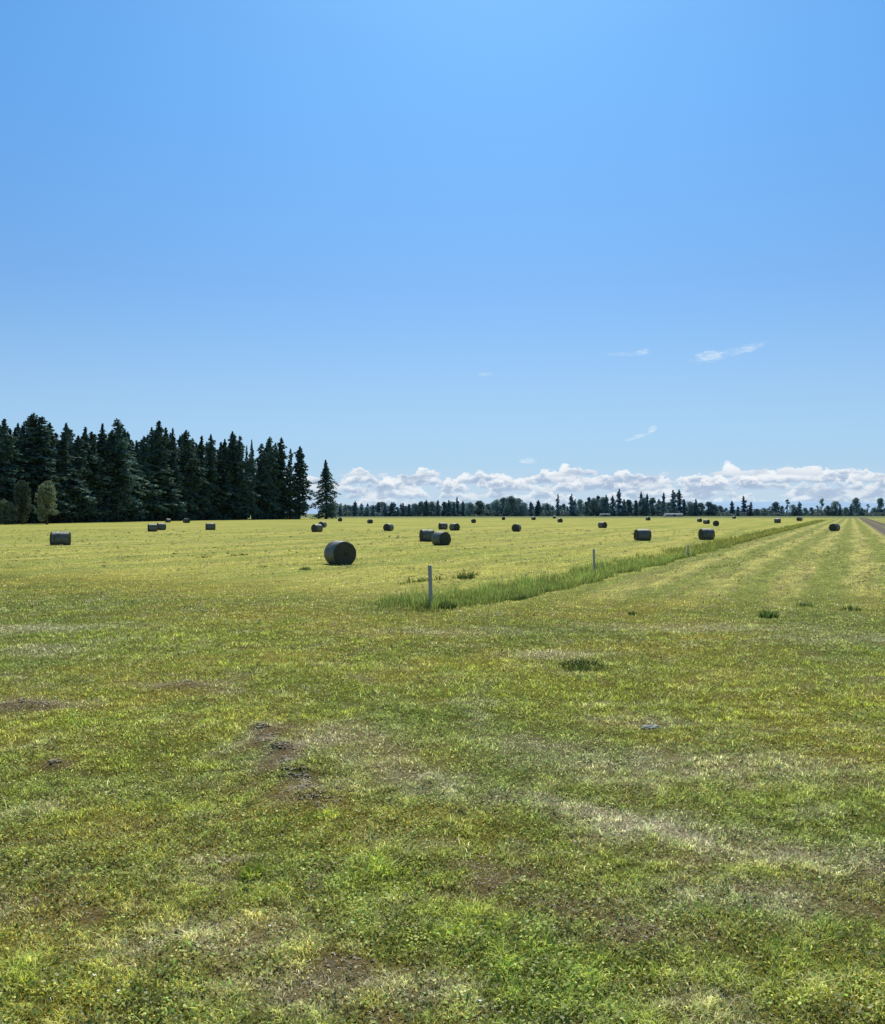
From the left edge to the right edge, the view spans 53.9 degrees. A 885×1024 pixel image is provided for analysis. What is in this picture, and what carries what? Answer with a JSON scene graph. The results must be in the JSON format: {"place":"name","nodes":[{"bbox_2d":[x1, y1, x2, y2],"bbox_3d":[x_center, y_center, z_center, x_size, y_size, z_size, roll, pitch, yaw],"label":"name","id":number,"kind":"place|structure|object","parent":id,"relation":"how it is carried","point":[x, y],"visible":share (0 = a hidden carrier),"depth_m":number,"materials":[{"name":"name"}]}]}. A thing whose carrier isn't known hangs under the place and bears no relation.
{"place":"outdoors","nodes":[
{"label":"outdoors","id":0,"kind":"place"},
{"bbox_2d":[0,514,884,1023],"bbox_3d":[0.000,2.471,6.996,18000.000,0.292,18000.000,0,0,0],"label":"ground","id":1,"kind":"structure","parent":0,"point":[554,532],"depth_m":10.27,"materials":[{"name":"green plant"}]},
{"bbox_2d":[0,499,19,524],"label":"broadleaf tree","id":2,"kind":"object","parent":1,"relation":"on","point":[7,517],"visible":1,"depth_m":187.82,"materials":[{"name":"green plant"}]},
{"bbox_2d":[0,419,40,521],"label":"conifer tree","id":3,"kind":"object","parent":1,"relation":"on","point":[7,478],"visible":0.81,"depth_m":199.71,"materials":[{"name":"green plant"}]},
{"bbox_2d":[6,427,37,522],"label":"conifer tree","id":4,"kind":"object","parent":1,"relation":"on","point":[21,467],"visible":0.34,"depth_m":206.00,"materials":[{"name":"green plant"}]},
{"bbox_2d":[13,480,31,523],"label":"broadleaf tree","id":5,"kind":"object","parent":1,"relation":"on","point":[21,489],"visible":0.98,"depth_m":191.58,"materials":[{"name":"green plant"}]},
{"bbox_2d":[18,422,28,451],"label":"conifer tree","id":6,"kind":"object","parent":1,"relation":"on","point":[23,428],"visible":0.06,"depth_m":228.94,"materials":[{"name":"green plant"}]},
{"bbox_2d":[0,698,53,705],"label":"earth clods","id":7,"kind":"object","parent":1,"relation":"on","point":[37,702],"visible":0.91,"depth_m":10.81,"materials":[{"name":"soil"}]},
{"bbox_2d":[0,412,64,522],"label":"conifer tree","id":8,"kind":"object","parent":1,"relation":"on","point":[32,418],"visible":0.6,"depth_m":210.26,"materials":[{"name":"green plant"}]},
{"bbox_2d":[19,416,68,522],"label":"conifer tree","id":9,"kind":"object","parent":1,"relation":"on","point":[40,438],"visible":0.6,"depth_m":211.07,"materials":[{"name":"green plant"}]},
{"bbox_2d":[34,480,58,524],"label":"pale tree","id":10,"kind":"object","parent":1,"relation":"on","point":[46,496],"visible":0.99,"depth_m":189.24,"materials":[{"name":"green plant"}]},
{"bbox_2d":[42,422,68,522],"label":"conifer tree","id":11,"kind":"object","parent":1,"relation":"on","point":[52,443],"visible":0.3,"depth_m":215.75,"materials":[{"name":"green plant"}]},
{"bbox_2d":[50,532,70,544],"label":"round hay bale","id":12,"kind":"object","parent":1,"relation":"on","point":[60,538],"visible":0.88,"depth_m":65.86},
{"bbox_2d":[51,432,88,522],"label":"conifer tree","id":13,"kind":"object","parent":1,"relation":"on","point":[63,467],"visible":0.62,"depth_m":219.41,"materials":[{"name":"green plant"}]},
{"bbox_2d":[54,422,95,522],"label":"conifer tree","id":14,"kind":"object","parent":1,"relation":"on","point":[67,431],"visible":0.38,"depth_m":225.24,"materials":[{"name":"green plant"}]},
{"bbox_2d":[61,435,97,522],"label":"conifer tree","id":15,"kind":"object","parent":1,"relation":"on","point":[79,464],"visible":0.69,"depth_m":227.27,"materials":[{"name":"green plant"}]},
{"bbox_2d":[74,427,104,521],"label":"conifer tree","id":16,"kind":"object","parent":1,"relation":"on","point":[84,436],"visible":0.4,"depth_m":233.08,"materials":[{"name":"green plant"}]},
{"bbox_2d":[80,432,111,521],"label":"conifer tree","id":17,"kind":"object","parent":1,"relation":"on","point":[98,499],"visible":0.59,"depth_m":236.10,"materials":[{"name":"green plant"}]},
{"bbox_2d":[95,423,125,521],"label":"conifer tree","id":18,"kind":"object","parent":1,"relation":"on","point":[103,450],"visible":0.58,"depth_m":242.94,"materials":[{"name":"green plant"}]},
{"bbox_2d":[101,429,139,520],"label":"conifer tree","id":19,"kind":"object","parent":1,"relation":"on","point":[112,444],"visible":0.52,"depth_m":247.47,"materials":[{"name":"green plant"}]},
{"bbox_2d":[107,418,149,521],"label":"conifer tree","id":20,"kind":"object","parent":1,"relation":"on","point":[119,447],"visible":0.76,"depth_m":248.43,"materials":[{"name":"green plant"}]},
{"bbox_2d":[120,430,137,521],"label":"conifer tree","id":21,"kind":"object","parent":1,"relation":"on","point":[133,507],"visible":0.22,"depth_m":255.21,"materials":[{"name":"green plant"}]},
{"bbox_2d":[126,431,153,521],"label":"conifer tree","id":22,"kind":"object","parent":1,"relation":"on","point":[141,489],"visible":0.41,"depth_m":259.40,"materials":[{"name":"green plant"}]},
{"bbox_2d":[131,440,153,517],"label":"conifer tree","id":23,"kind":"object","parent":1,"relation":"on","point":[136,448],"visible":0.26,"depth_m":271.57,"materials":[{"name":"green plant"}]},
{"bbox_2d":[0,505,300,523],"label":"undergrowth","id":24,"kind":"object","parent":1,"relation":"on","point":[191,517],"visible":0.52,"depth_m":290.37,"materials":[{"name":"green plant"}]},
{"bbox_2d":[133,436,168,520],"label":"conifer tree","id":25,"kind":"object","parent":1,"relation":"on","point":[144,453],"visible":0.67,"depth_m":269.51,"materials":[{"name":"green plant"}]},
{"bbox_2d":[147,524,157,531],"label":"round hay bale","id":26,"kind":"object","parent":1,"relation":"on","point":[152,528],"visible":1,"depth_m":115.58},
{"bbox_2d":[144,427,163,520],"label":"conifer tree","id":27,"kind":"object","parent":1,"relation":"on","point":[153,445],"visible":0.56,"depth_m":274.33,"materials":[{"name":"green plant"}]},
{"bbox_2d":[148,421,187,520],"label":"conifer tree","id":28,"kind":"object","parent":1,"relation":"on","point":[162,456],"visible":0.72,"depth_m":278.19,"materials":[{"name":"green plant"}]},
{"bbox_2d":[162,427,183,518],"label":"conifer tree","id":29,"kind":"object","parent":1,"relation":"on","point":[168,446],"visible":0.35,"depth_m":286.38,"materials":[{"name":"green plant"}]},
{"bbox_2d":[163,428,187,520],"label":"conifer tree","id":30,"kind":"object","parent":1,"relation":"on","point":[173,448],"visible":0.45,"depth_m":287.91,"materials":[{"name":"green plant"}]},
{"bbox_2d":[174,429,208,517],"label":"conifer tree","id":31,"kind":"object","parent":1,"relation":"on","point":[185,455],"visible":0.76,"depth_m":296.12,"materials":[{"name":"green plant"}]},
{"bbox_2d":[180,438,213,515],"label":"conifer tree","id":32,"kind":"object","parent":1,"relation":"on","point":[197,456],"visible":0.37,"depth_m":303.69,"materials":[{"name":"green plant"}]},
{"bbox_2d":[190,436,212,519],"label":"conifer tree","id":33,"kind":"object","parent":1,"relation":"on","point":[201,506],"visible":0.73,"depth_m":305.61,"materials":[{"name":"green plant"}]},
{"bbox_2d":[203,434,231,518],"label":"conifer tree","id":34,"kind":"object","parent":1,"relation":"on","point":[211,472],"visible":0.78,"depth_m":313.04,"materials":[{"name":"green plant"}]},
{"bbox_2d":[203,447,236,512],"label":"conifer tree","id":35,"kind":"object","parent":1,"relation":"on","point":[218,471],"visible":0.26,"depth_m":321.09,"materials":[{"name":"green plant"}]},
{"bbox_2d":[212,439,243,519],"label":"conifer tree","id":36,"kind":"object","parent":1,"relation":"on","point":[224,456],"visible":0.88,"depth_m":321.74,"materials":[{"name":"green plant"}]},
{"bbox_2d":[217,431,246,518],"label":"conifer tree","id":37,"kind":"object","parent":1,"relation":"on","point":[232,446],"visible":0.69,"depth_m":328.38,"materials":[{"name":"green plant"}]},
{"bbox_2d":[226,436,259,519],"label":"conifer tree","id":38,"kind":"object","parent":1,"relation":"on","point":[241,461],"visible":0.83,"depth_m":329.98,"materials":[{"name":"green plant"}]},
{"bbox_2d":[240,445,255,519],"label":"conifer tree","id":39,"kind":"object","parent":1,"relation":"on","point":[246,515],"visible":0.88,"depth_m":332.14,"materials":[{"name":"green plant"}]},
{"bbox_2d":[236,861,270,880],"bbox_3d":[-1.245,2.352,5.725,0.239,0.088,0.230,0,0,0],"label":"grass tuft","id":40,"kind":"object","parent":1,"relation":"on","point":[245,870],"visible":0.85,"depth_m":5.74,"materials":[{"name":"green plant"}]},
{"bbox_2d":[247,440,261,519],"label":"conifer tree","id":41,"kind":"object","parent":1,"relation":"on","point":[253,470],"visible":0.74,"depth_m":336.71,"materials":[{"name":"green plant"}]},
{"bbox_2d":[253,443,277,519],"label":"conifer tree","id":42,"kind":"object","parent":1,"relation":"on","point":[259,461],"visible":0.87,"depth_m":346.00,"materials":[{"name":"green plant"}]},
{"bbox_2d":[255,437,286,517],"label":"conifer tree","id":43,"kind":"object","parent":1,"relation":"on","point":[270,449],"visible":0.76,"depth_m":350.50,"materials":[{"name":"green plant"}]},
{"bbox_2d":[269,442,283,517],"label":"conifer tree","id":44,"kind":"object","parent":1,"relation":"on","point":[275,455],"visible":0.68,"depth_m":353.97,"materials":[{"name":"green plant"}]},
{"bbox_2d":[275,437,301,517],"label":"conifer tree","id":45,"kind":"object","parent":1,"relation":"on","point":[284,490],"visible":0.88,"depth_m":358.05,"materials":[{"name":"green plant"}]},
{"bbox_2d":[284,448,302,518],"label":"conifer tree","id":46,"kind":"object","parent":1,"relation":"on","point":[289,464],"visible":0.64,"depth_m":363.00,"materials":[{"name":"green plant"}]},
{"bbox_2d":[250,722,344,808],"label":"earth clods","id":47,"kind":"object","parent":1,"relation":"on","point":[305,776],"visible":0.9,"depth_m":8.01,"materials":[{"name":"soil"}]},
{"bbox_2d":[289,446,315,517],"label":"conifer tree","id":48,"kind":"object","parent":1,"relation":"on","point":[300,472],"visible":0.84,"depth_m":367.42,"materials":[{"name":"green plant"}]},
{"bbox_2d":[311,524,322,531],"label":"round hay bale","id":49,"kind":"object","parent":1,"relation":"on","point":[316,527],"visible":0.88,"depth_m":112.46},
{"bbox_2d":[310,460,343,518],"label":"conifer tree","id":50,"kind":"object","parent":1,"relation":"on","point":[327,482],"visible":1,"depth_m":380.57,"materials":[{"name":"green plant"}]},
{"bbox_2d":[324,541,355,564],"bbox_3d":[-4.884,1.949,41.335,1.238,1.167,1.248,0,0,-33],"label":"round hay bale","id":51,"kind":"object","parent":1,"relation":"on","point":[339,552],"visible":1,"depth_m":40.87},
{"bbox_2d":[325,947,375,978],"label":"earth clods","id":52,"kind":"object","parent":1,"relation":"on","point":[353,954],"visible":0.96,"depth_m":4.64,"materials":[{"name":"soil"}]},
{"bbox_2d":[387,502,398,516],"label":"conifer","id":53,"kind":"object","parent":1,"relation":"on","point":[392,509],"visible":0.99,"depth_m":697.98,"materials":[{"name":"green plant"}]},
{"bbox_2d":[410,503,420,515],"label":"broadleaf tree","id":54,"kind":"object","parent":1,"relation":"on","point":[415,511],"visible":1,"depth_m":701.37,"materials":[{"name":"green plant"}]},
{"bbox_2d":[417,501,426,515],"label":"broadleaf tree","id":55,"kind":"object","parent":1,"relation":"on","point":[420,504],"visible":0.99,"depth_m":703.71,"materials":[{"name":"green plant"}]},
{"bbox_2d":[419,529,434,540],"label":"round hay bale","id":56,"kind":"object","parent":1,"relation":"on","point":[425,534],"visible":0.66,"depth_m":74.10},
{"bbox_2d":[428,565,432,606],"bbox_3d":[-0.305,2.021,22.328,0.127,1.321,0.130,0,0,-23],"label":"fence post","id":57,"kind":"object","parent":1,"relation":"on","point":[430,580],"visible":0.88,"depth_m":22.29,"materials":[{"name":"grey wood"}]},
{"bbox_2d":[434,500,442,515],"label":"conifer","id":58,"kind":"object","parent":1,"relation":"on","point":[438,510],"visible":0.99,"depth_m":708.57,"materials":[{"name":"green plant"}]},
{"bbox_2d":[431,532,450,544],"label":"round hay bale","id":59,"kind":"object","parent":1,"relation":"on","point":[440,538],"visible":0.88,"depth_m":65.85},
{"bbox_2d":[0,528,884,599],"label":"loose hay","id":60,"kind":"object","parent":1,"relation":"on","point":[863,580],"visible":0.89,"depth_m":47.86},
{"bbox_2d":[0,586,884,1023],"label":"clover","id":61,"kind":"object","parent":1,"relation":"on","point":[550,1012],"depth_m":6.05,"materials":[{"name":"green plant"}]},
{"bbox_2d":[436,601,455,608],"bbox_3d":[0.079,2.326,22.076,0.705,0.245,0.647,0,0,0],"label":"weed clump","id":62,"kind":"object","parent":1,"relation":"on","point":[442,604],"visible":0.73,"depth_m":21.97,"materials":[{"name":"green plant"}]},
{"bbox_2d":[444,500,452,515],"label":"conifer","id":63,"kind":"object","parent":1,"relation":"on","point":[448,508],"visible":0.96,"depth_m":711.81,"materials":[{"name":"green plant"}]},
{"bbox_2d":[449,523,459,530],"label":"round hay bale","id":64,"kind":"object","parent":1,"relation":"on","point":[454,526],"visible":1,"depth_m":122.39},
{"bbox_2d":[455,569,475,578],"bbox_3d":[0.859,2.257,32.127,1.024,0.441,1.040,0,0,-33],"label":"weed clump","id":65,"kind":"object","parent":1,"relation":"on","point":[469,576],"visible":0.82,"depth_m":32.09,"materials":[{"name":"green plant"}]},
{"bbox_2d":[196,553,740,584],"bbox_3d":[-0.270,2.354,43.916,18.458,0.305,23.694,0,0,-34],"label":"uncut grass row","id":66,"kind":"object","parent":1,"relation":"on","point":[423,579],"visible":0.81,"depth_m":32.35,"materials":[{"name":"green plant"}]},
{"bbox_2d":[464,502,475,515],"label":"broadleaf tree","id":67,"kind":"object","parent":1,"relation":"on","point":[469,510],"visible":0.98,"depth_m":714.84,"materials":[{"name":"green plant"}]},
{"bbox_2d":[472,500,485,515],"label":"broadleaf tree","id":68,"kind":"object","parent":1,"relation":"on","point":[480,510],"visible":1,"depth_m":713.55,"materials":[{"name":"green plant"}]},
{"bbox_2d":[490,499,504,515],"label":"broadleaf tree","id":69,"kind":"object","parent":1,"relation":"on","point":[494,504],"visible":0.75,"depth_m":739.38,"materials":[{"name":"green plant"}]},
{"bbox_2d":[473,868,533,901],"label":"earth clods","id":70,"kind":"object","parent":1,"relation":"on","point":[501,883],"visible":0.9,"depth_m":5.67,"materials":[{"name":"soil"}]},
{"bbox_2d":[503,495,519,514],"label":"broadleaf tree","id":71,"kind":"object","parent":1,"relation":"on","point":[513,507],"visible":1,"depth_m":726.29,"materials":[{"name":"green plant"}]},
{"bbox_2d":[514,498,525,513],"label":"broadleaf tree","id":72,"kind":"object","parent":1,"relation":"on","point":[522,506],"visible":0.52,"depth_m":739.67,"materials":[{"name":"green plant"}]},
{"bbox_2d":[533,500,543,515],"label":"conifer","id":73,"kind":"object","parent":1,"relation":"on","point":[537,509],"visible":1,"depth_m":740.38,"materials":[{"name":"green plant"}]},
{"bbox_2d":[574,499,585,514],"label":"broadleaf tree","id":74,"kind":"object","parent":1,"relation":"on","point":[581,507],"visible":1,"depth_m":741.92,"materials":[{"name":"green plant"}]},
{"bbox_2d":[555,656,609,672],"bbox_3d":[2.169,2.342,13.516,0.910,0.189,0.883,0,0,0],"label":"weed clump","id":75,"kind":"object","parent":1,"relation":"on","point":[577,664],"visible":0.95,"depth_m":13.43,"materials":[{"name":"green plant"}]},
{"bbox_2d":[588,498,600,514],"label":"broadleaf tree","id":76,"kind":"object","parent":1,"relation":"on","point":[591,506],"visible":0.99,"depth_m":752.38,"materials":[{"name":"green plant"}]},
{"bbox_2d":[597,497,608,513],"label":"broadleaf tree","id":77,"kind":"object","parent":1,"relation":"on","point":[602,501],"visible":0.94,"depth_m":753.09,"materials":[{"name":"green plant"}]},
{"bbox_2d":[325,508,884,516],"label":"hedge","id":78,"kind":"object","parent":1,"relation":"on","point":[820,513],"visible":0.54,"depth_m":760.00,"materials":[{"name":"green plant"}]},
{"bbox_2d":[598,495,611,515],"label":"conifer","id":79,"kind":"object","parent":1,"relation":"on","point":[607,502],"visible":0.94,"depth_m":753.55,"materials":[{"name":"green plant"}]},
{"bbox_2d":[609,495,619,515],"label":"conifer","id":80,"kind":"object","parent":1,"relation":"on","point":[613,503],"visible":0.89,"depth_m":759.94,"materials":[{"name":"green plant"}]},
{"bbox_2d":[615,489,621,511],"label":"conifer","id":81,"kind":"object","parent":1,"relation":"on","point":[618,505],"visible":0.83,"depth_m":771.68,"materials":[{"name":"green plant"}]},
{"bbox_2d":[633,529,651,540],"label":"round hay bale","id":82,"kind":"object","parent":1,"relation":"on","point":[642,534],"visible":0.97,"depth_m":76.88},
{"bbox_2d":[612,913,678,943],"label":"earth clods","id":83,"kind":"object","parent":1,"relation":"on","point":[643,936],"visible":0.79,"depth_m":5.03,"materials":[{"name":"soil"}]},
{"bbox_2d":[642,493,650,515],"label":"conifer","id":84,"kind":"object","parent":1,"relation":"on","point":[646,508],"visible":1,"depth_m":755.02,"materials":[{"name":"green plant"}]},
{"bbox_2d":[648,497,659,515],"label":"broadleaf tree","id":85,"kind":"object","parent":1,"relation":"on","point":[652,501],"visible":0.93,"depth_m":766.98,"materials":[{"name":"green plant"}]},
{"bbox_2d":[658,492,666,515],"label":"conifer","id":86,"kind":"object","parent":1,"relation":"on","point":[663,504],"visible":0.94,"depth_m":758.00,"materials":[{"name":"green plant"}]},
{"bbox_2d":[667,490,679,512],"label":"conifer","id":87,"kind":"object","parent":1,"relation":"on","point":[673,506],"visible":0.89,"depth_m":760.24,"materials":[{"name":"green plant"}]},
{"bbox_2d":[664,513,682,516],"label":"farm shed","id":88,"kind":"structure","parent":1,"relation":"on","point":[673,514],"depth_m":660.00,"materials":[{"name":"metal"}]},
{"bbox_2d":[676,489,682,512],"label":"conifer","id":89,"kind":"object","parent":1,"relation":"on","point":[679,496],"visible":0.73,"depth_m":773.85,"materials":[{"name":"green plant"}]},
{"bbox_2d":[685,501,694,515],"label":"broadleaf tree","id":90,"kind":"object","parent":1,"relation":"on","point":[689,504],"visible":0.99,"depth_m":767.00,"materials":[{"name":"green plant"}]},
{"bbox_2d":[695,502,706,515],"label":"broadleaf tree","id":91,"kind":"object","parent":1,"relation":"on","point":[702,506],"visible":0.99,"depth_m":765.82,"materials":[{"name":"green plant"}]},
{"bbox_2d":[698,528,714,539],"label":"round hay bale","id":92,"kind":"object","parent":1,"relation":"on","point":[706,534],"visible":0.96,"depth_m":78.33},
{"bbox_2d":[709,504,720,515],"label":"broadleaf tree","id":93,"kind":"object","parent":1,"relation":"on","point":[714,509],"visible":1,"depth_m":767.30,"materials":[{"name":"green plant"}]},
{"bbox_2d":[739,496,748,514],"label":"conifer","id":94,"kind":"object","parent":1,"relation":"on","point":[744,508],"visible":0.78,"depth_m":789.87,"materials":[{"name":"green plant"}]},
{"bbox_2d":[755,609,781,618],"bbox_3d":[7.560,2.323,20.146,0.654,0.276,0.663,0,0,45],"label":"weed clump","id":95,"kind":"object","parent":1,"relation":"on","point":[768,614],"visible":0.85,"depth_m":20.08,"materials":[{"name":"green plant"}]},
{"bbox_2d":[770,502,780,512],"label":"broadleaf tree","id":96,"kind":"object","parent":1,"relation":"on","point":[775,507],"visible":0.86,"depth_m":793.90,"materials":[{"name":"green plant"}]},
{"bbox_2d":[829,524,839,530],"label":"round hay bale","id":97,"kind":"object","parent":1,"relation":"on","point":[834,527],"visible":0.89,"depth_m":118.91},
{"bbox_2d":[830,500,839,515],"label":"broadleaf tree","id":98,"kind":"object","parent":1,"relation":"on","point":[834,507],"visible":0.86,"depth_m":792.00,"materials":[{"name":"green plant"}]},
{"bbox_2d":[851,497,860,514],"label":"broadleaf tree","id":99,"kind":"object","parent":1,"relation":"on","point":[856,506],"visible":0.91,"depth_m":800.59,"materials":[{"name":"green plant"}]},
{"bbox_2d":[857,517,884,537],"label":"gravel lane","id":100,"kind":"structure","parent":1,"relation":"on","point":[877,527],"depth_m":168.75,"materials":[{"name":"grey gravel"}]},
{"bbox_2d":[874,498,884,512],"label":"broadleaf tree","id":101,"kind":"object","parent":1,"relation":"on","point":[880,503],"visible":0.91,"depth_m":806.32,"materials":[{"name":"green plant"}]},
{"bbox_2d":[0,0,884,507],"label":"sky","id":102,"kind":"structure","parent":0,"point":[487,251],"materials":[{"name":"blue"}]},
{"bbox_2d":[357,519,825,613],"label":"tall grass","id":103,"kind":"structure","parent":0,"point":[489,594],"depth_m":30.07,"materials":[{"name":"green plant"}]},
{"bbox_2d":[300,501,884,513],"bbox_3d":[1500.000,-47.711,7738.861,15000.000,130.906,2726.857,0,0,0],"label":"hills","id":104,"kind":"structure","parent":0,"point":[756,504],"depth_m":7092.85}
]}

